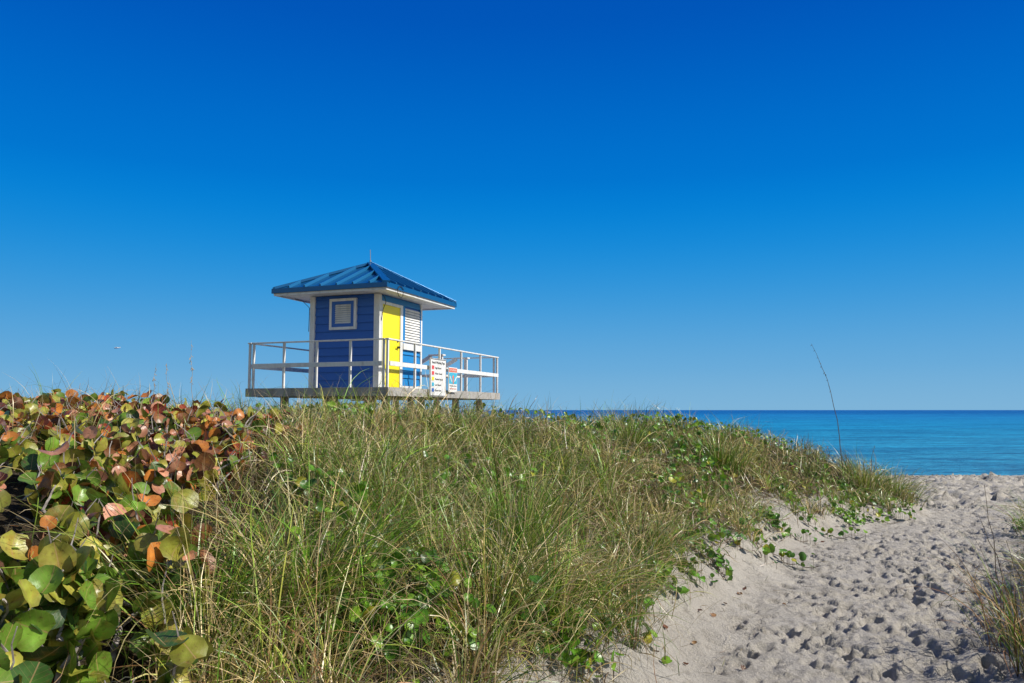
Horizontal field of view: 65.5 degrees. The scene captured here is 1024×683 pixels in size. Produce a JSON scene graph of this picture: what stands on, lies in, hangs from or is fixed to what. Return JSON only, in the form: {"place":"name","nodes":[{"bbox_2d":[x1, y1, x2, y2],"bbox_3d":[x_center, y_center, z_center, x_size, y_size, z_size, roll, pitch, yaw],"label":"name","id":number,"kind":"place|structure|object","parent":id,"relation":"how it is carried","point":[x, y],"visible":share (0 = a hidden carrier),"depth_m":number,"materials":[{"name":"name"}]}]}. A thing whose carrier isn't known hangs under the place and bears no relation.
{"place":"outdoors","nodes":[
{"label":"outdoors","id":0,"kind":"place"},
{"bbox_2d":[0,437,1023,682],"bbox_3d":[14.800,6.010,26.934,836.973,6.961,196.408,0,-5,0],"label":"ground","id":1,"kind":"structure","parent":0,"point":[852,609],"depth_m":6.17,"materials":[{"name":"beige sand"}]},
{"bbox_2d":[0,386,309,682],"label":"sea grape bush","id":2,"kind":"object","parent":1,"relation":"on","point":[52,599],"visible":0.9,"depth_m":3.46,"materials":[{"name":"green plant"}]},
{"bbox_2d":[165,363,169,407],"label":"sea oats stalk","id":3,"kind":"object","parent":1,"relation":"on","point":[166,379],"visible":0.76,"depth_m":9.90,"materials":[{"name":"beige plant"}]},
{"bbox_2d":[189,344,194,401],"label":"sea oats stalk","id":4,"kind":"object","parent":1,"relation":"on","point":[192,373],"visible":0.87,"depth_m":9.99,"materials":[{"name":"beige plant"}]},
{"bbox_2d":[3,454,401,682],"bbox_3d":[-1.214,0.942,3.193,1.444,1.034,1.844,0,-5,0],"label":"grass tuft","id":5,"kind":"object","parent":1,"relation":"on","point":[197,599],"visible":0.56,"depth_m":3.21,"materials":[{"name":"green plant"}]},
{"bbox_2d":[253,401,398,416],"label":"beach vine","id":6,"kind":"object","parent":1,"relation":"on","point":[319,407],"visible":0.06,"depth_m":9.99,"materials":[{"name":"green plant"}]},
{"bbox_2d":[269,452,392,535],"bbox_3d":[-1.089,0.962,4.596,0.677,0.642,0.581,-2,-6,27],"label":"beach vine","id":7,"kind":"object","parent":1,"relation":"on","point":[303,480],"visible":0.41,"depth_m":4.63,"materials":[{"name":"green plant"}]},
{"bbox_2d":[245,250,499,419],"bbox_3d":[-3.999,0.807,20.421,5.432,5.890,6.480,-2,-5,20],"label":"lifeguard hut","id":8,"kind":"object","parent":1,"relation":"on","point":[366,316],"visible":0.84,"depth_m":18.11,"materials":[{"name":"blue paint"}]},
{"bbox_2d":[329,298,357,329],"bbox_3d":[-3.842,-0.624,18.124,0.700,0.710,0.065,-2,-5,20],"label":"window","id":9,"kind":"structure","parent":8,"relation":"in","point":[348,321],"depth_m":18.10,"materials":[{"name":"white paint"}]},
{"bbox_2d":[381,300,402,387],"bbox_3d":[-2.747,0.104,18.292,0.101,1.982,1.002,-2,-5,20],"label":"door","id":10,"kind":"structure","parent":8,"relation":"in","point":[392,317],"depth_m":18.39,"materials":[{"name":"yellow paint"}]},
{"bbox_2d":[429,358,445,396],"bbox_3d":[-1.722,0.843,18.560,0.028,0.880,0.880,-2,-5,20],"label":"warning sign","id":11,"kind":"object","parent":8,"relation":"attached to","point":[437,371],"visible":0.98,"depth_m":18.50,"materials":[{"name":"white metal"}]},
{"bbox_2d":[448,367,456,391],"bbox_3d":[-1.438,0.930,19.336,0.028,0.600,0.500,-2,-5,20],"label":"rip current sign","id":12,"kind":"object","parent":8,"relation":"attached to","point":[452,375],"visible":0.94,"depth_m":19.30,"materials":[{"name":"white metal"}]},
{"bbox_2d":[308,401,439,449],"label":"beach vine","id":13,"kind":"object","parent":1,"relation":"on","point":[345,406],"visible":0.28,"depth_m":7.70,"materials":[{"name":"green plant"}]},
{"bbox_2d":[319,550,498,682],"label":"beach vine","id":14,"kind":"object","parent":1,"relation":"on","point":[408,637],"visible":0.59,"depth_m":3.58,"materials":[{"name":"green plant"}]},
{"bbox_2d":[280,501,551,682],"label":"beach vine","id":15,"kind":"object","parent":1,"relation":"on","point":[391,563],"visible":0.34,"depth_m":3.82,"materials":[{"name":"green plant"}]},
{"bbox_2d":[423,451,536,525],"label":"beach vine","id":16,"kind":"object","parent":1,"relation":"on","point":[468,457],"visible":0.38,"depth_m":6.05,"materials":[{"name":"green plant"}]},
{"bbox_2d":[405,401,577,431],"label":"beach vine","id":17,"kind":"object","parent":1,"relation":"on","point":[549,416],"visible":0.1,"depth_m":10.52,"materials":[{"name":"green plant"}]},
{"bbox_2d":[363,465,639,673],"bbox_3d":[-0.115,1.166,4.215,1.601,0.956,1.629,3,-6,-29],"label":"grass tuft","id":18,"kind":"object","parent":1,"relation":"on","point":[489,591],"visible":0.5,"depth_m":4.04,"materials":[{"name":"green plant"}]},
{"bbox_2d":[0,359,1023,682],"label":"dune grass","id":19,"kind":"structure","parent":1,"relation":"on","point":[488,441],"depth_m":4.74,"materials":[{"name":"green plant"}]},
{"bbox_2d":[420,428,615,594],"bbox_3d":[0.021,1.087,4.997,1.346,1.090,1.569,0,-5,0],"label":"grass tuft","id":20,"kind":"object","parent":1,"relation":"on","point":[502,500],"visible":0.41,"depth_m":4.92,"materials":[{"name":"green plant"}]},
{"bbox_2d":[502,408,624,452],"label":"beach vine","id":21,"kind":"object","parent":1,"relation":"on","point":[584,424],"visible":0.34,"depth_m":9.96,"materials":[{"name":"green plant"}]},
{"bbox_2d":[440,498,689,682],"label":"grass tuft","id":22,"kind":"object","parent":1,"relation":"on","point":[588,598],"visible":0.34,"depth_m":4.23,"materials":[{"name":"green plant"}]},
{"bbox_2d":[513,602,623,682],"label":"beach vine","id":23,"kind":"object","parent":1,"relation":"on","point":[572,658],"visible":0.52,"depth_m":4.08,"materials":[{"name":"green plant"}]},
{"bbox_2d":[527,522,716,619],"bbox_3d":[0.453,1.408,5.055,1.448,0.679,1.316,2,-5,-25],"label":"grass tuft","id":24,"kind":"object","parent":1,"relation":"on","point":[636,568],"visible":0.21,"depth_m":5.05,"materials":[{"name":"green plant"}]},
{"bbox_2d":[575,576,671,663],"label":"beach vine","id":25,"kind":"object","parent":1,"relation":"on","point":[649,636],"visible":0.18,"depth_m":4.69,"materials":[{"name":"green plant"}]},
{"bbox_2d":[585,401,672,461],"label":"grass tuft","id":26,"kind":"object","parent":1,"relation":"on","point":[626,434],"visible":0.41,"depth_m":10.25,"materials":[{"name":"green plant"}]},
{"bbox_2d":[595,533,689,602],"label":"beach vine","id":27,"kind":"object","parent":1,"relation":"on","point":[684,588],"visible":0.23,"depth_m":5.73,"materials":[{"name":"green plant"}]},
{"bbox_2d":[566,414,721,471],"bbox_3d":[1.864,1.487,11.548,2.380,0.861,1.442,-4,-6,38],"label":"beach vine","id":28,"kind":"object","parent":1,"relation":"on","point":[679,439],"visible":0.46,"depth_m":11.27,"materials":[{"name":"green plant"}]},
{"bbox_2d":[587,443,733,528],"bbox_3d":[1.599,1.503,8.514,1.276,0.842,1.584,-2,-5,24],"label":"beach vine","id":29,"kind":"object","parent":1,"relation":"on","point":[723,477],"visible":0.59,"depth_m":8.30,"materials":[{"name":"green plant"}]},
{"bbox_2d":[565,486,763,602],"bbox_3d":[1.025,1.580,6.180,1.428,0.986,1.251,4,-6,-37],"label":"grass tuft","id":30,"kind":"object","parent":1,"relation":"on","point":[659,537],"visible":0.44,"depth_m":6.17,"materials":[{"name":"green plant"}]},
{"bbox_2d":[645,529,717,585],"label":"beach vine","id":31,"kind":"object","parent":1,"relation":"on","point":[712,575],"visible":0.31,"depth_m":6.41,"materials":[{"name":"green plant"}]},
{"bbox_2d":[628,411,743,459],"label":"beach vine","id":32,"kind":"object","parent":1,"relation":"on","point":[689,424],"visible":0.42,"depth_m":12.48,"materials":[{"name":"green plant"}]},
{"bbox_2d":[636,437,738,498],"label":"beach vine","id":33,"kind":"object","parent":1,"relation":"on","point":[703,458],"visible":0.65,"depth_m":10.24,"materials":[{"name":"green plant"}]},
{"bbox_2d":[674,516,733,580],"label":"beach vine","id":34,"kind":"object","parent":1,"relation":"on","point":[720,560],"visible":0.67,"depth_m":7.08,"materials":[{"name":"green plant"}]},
{"bbox_2d":[661,498,777,568],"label":"beach vine","id":35,"kind":"object","parent":1,"relation":"on","point":[766,550],"visible":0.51,"depth_m":7.69,"materials":[{"name":"green plant"}]},
{"bbox_2d":[668,417,771,484],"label":"grass tuft","id":36,"kind":"object","parent":1,"relation":"on","point":[720,455],"visible":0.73,"depth_m":11.02,"materials":[{"name":"green plant"}]},
{"bbox_2d":[674,473,818,568],"bbox_3d":[2.430,1.892,8.500,0.836,0.882,1.612,4,-6,-41],"label":"beach vine","id":37,"kind":"object","parent":1,"relation":"on","point":[789,554],"visible":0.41,"depth_m":8.15,"materials":[{"name":"green plant"}]},
{"bbox_2d":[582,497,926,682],"bbox_3d":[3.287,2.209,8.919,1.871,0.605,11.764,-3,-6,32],"label":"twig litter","id":38,"kind":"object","parent":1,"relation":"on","point":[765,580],"visible":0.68,"depth_m":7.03,"materials":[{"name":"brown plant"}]},
{"bbox_2d":[717,489,816,542],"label":"beach vine","id":39,"kind":"object","parent":1,"relation":"on","point":[777,526],"visible":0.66,"depth_m":9.42,"materials":[{"name":"green plant"}]},
{"bbox_2d":[714,422,833,487],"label":"beach vine","id":40,"kind":"object","parent":1,"relation":"on","point":[767,442],"visible":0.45,"depth_m":13.01,"materials":[{"name":"green plant"}]},
{"bbox_2d":[757,474,867,539],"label":"beach vine","id":41,"kind":"object","parent":1,"relation":"on","point":[830,530],"visible":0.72,"depth_m":10.21,"materials":[{"name":"green plant"}]},
{"bbox_2d":[817,356,842,476],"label":"sea oats stalk","id":42,"kind":"object","parent":1,"relation":"on","point":[836,417],"visible":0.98,"depth_m":13.94,"materials":[{"name":"brown plant"}]},
{"bbox_2d":[802,483,868,527],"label":"beach vine","id":43,"kind":"object","parent":1,"relation":"on","point":[846,514],"visible":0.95,"depth_m":11.50,"materials":[{"name":"green plant"}]},
{"bbox_2d":[783,456,915,523],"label":"beach vine","id":44,"kind":"object","parent":1,"relation":"on","point":[879,513],"visible":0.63,"depth_m":12.57,"materials":[{"name":"green plant"}]},
{"bbox_2d":[801,437,926,502],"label":"grass tuft","id":45,"kind":"object","parent":1,"relation":"on","point":[873,486],"visible":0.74,"depth_m":13.64,"materials":[{"name":"green plant"}]},
{"bbox_2d":[821,472,921,510],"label":"beach vine","id":46,"kind":"object","parent":1,"relation":"on","point":[870,499],"visible":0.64,"depth_m":13.13,"materials":[{"name":"green plant"}]},
{"bbox_2d":[869,446,874,503],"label":"sea oats stalk","id":47,"kind":"object","parent":1,"relation":"on","point":[871,471],"visible":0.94,"depth_m":13.16,"materials":[{"name":"brown plant"}]},
{"bbox_2d":[841,451,941,507],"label":"grass tuft","id":48,"kind":"object","parent":1,"relation":"on","point":[896,487],"visible":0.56,"depth_m":14.16,"materials":[{"name":"green plant"}]},
{"bbox_2d":[899,524,1023,655],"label":"grass tuft","id":49,"kind":"object","parent":1,"relation":"on","point":[995,600],"visible":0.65,"depth_m":5.31,"materials":[{"name":"green plant"}]},
{"bbox_2d":[925,572,1023,679],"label":"grass tuft","id":50,"kind":"object","parent":1,"relation":"on","point":[1017,661],"visible":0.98,"depth_m":4.73,"materials":[{"name":"green plant"}]},
{"bbox_2d":[984,485,1005,659],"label":"sea oats stalk","id":51,"kind":"object","parent":1,"relation":"on","point":[999,587],"visible":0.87,"depth_m":5.08,"materials":[{"name":"brown plant"}]},
{"bbox_2d":[978,515,1014,656],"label":"sea oats stalk","id":52,"kind":"object","parent":1,"relation":"on","point":[1002,578],"visible":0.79,"depth_m":5.18,"materials":[{"name":"brown plant"}]},
{"bbox_2d":[976,488,1023,538],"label":"grass tuft","id":53,"kind":"object","parent":1,"relation":"on","point":[1020,517],"visible":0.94,"depth_m":10.51,"materials":[{"name":"green plant"}]},
{"bbox_2d":[1006,541,1023,599],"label":"sea oats stalk","id":54,"kind":"object","parent":1,"relation":"on","point":[1018,574],"visible":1,"depth_m":4.89,"materials":[{"name":"brown plant"}]},
{"bbox_2d":[1011,518,1023,530],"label":"beach vine","id":55,"kind":"object","parent":1,"relation":"on","point":[1018,524],"visible":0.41,"depth_m":11.04,"materials":[{"name":"green plant"}]},
{"bbox_2d":[0,0,1023,409],"label":"sky","id":56,"kind":"structure","parent":0,"point":[678,204],"materials":[{"name":"blue"}]},
{"bbox_2d":[210,410,1023,475],"bbox_3d":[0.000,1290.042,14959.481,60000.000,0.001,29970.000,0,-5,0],"label":"water","id":57,"kind":"structure","parent":0,"point":[956,442],"depth_m":122.41,"materials":[{"name":"blue liquid"}]}
]}

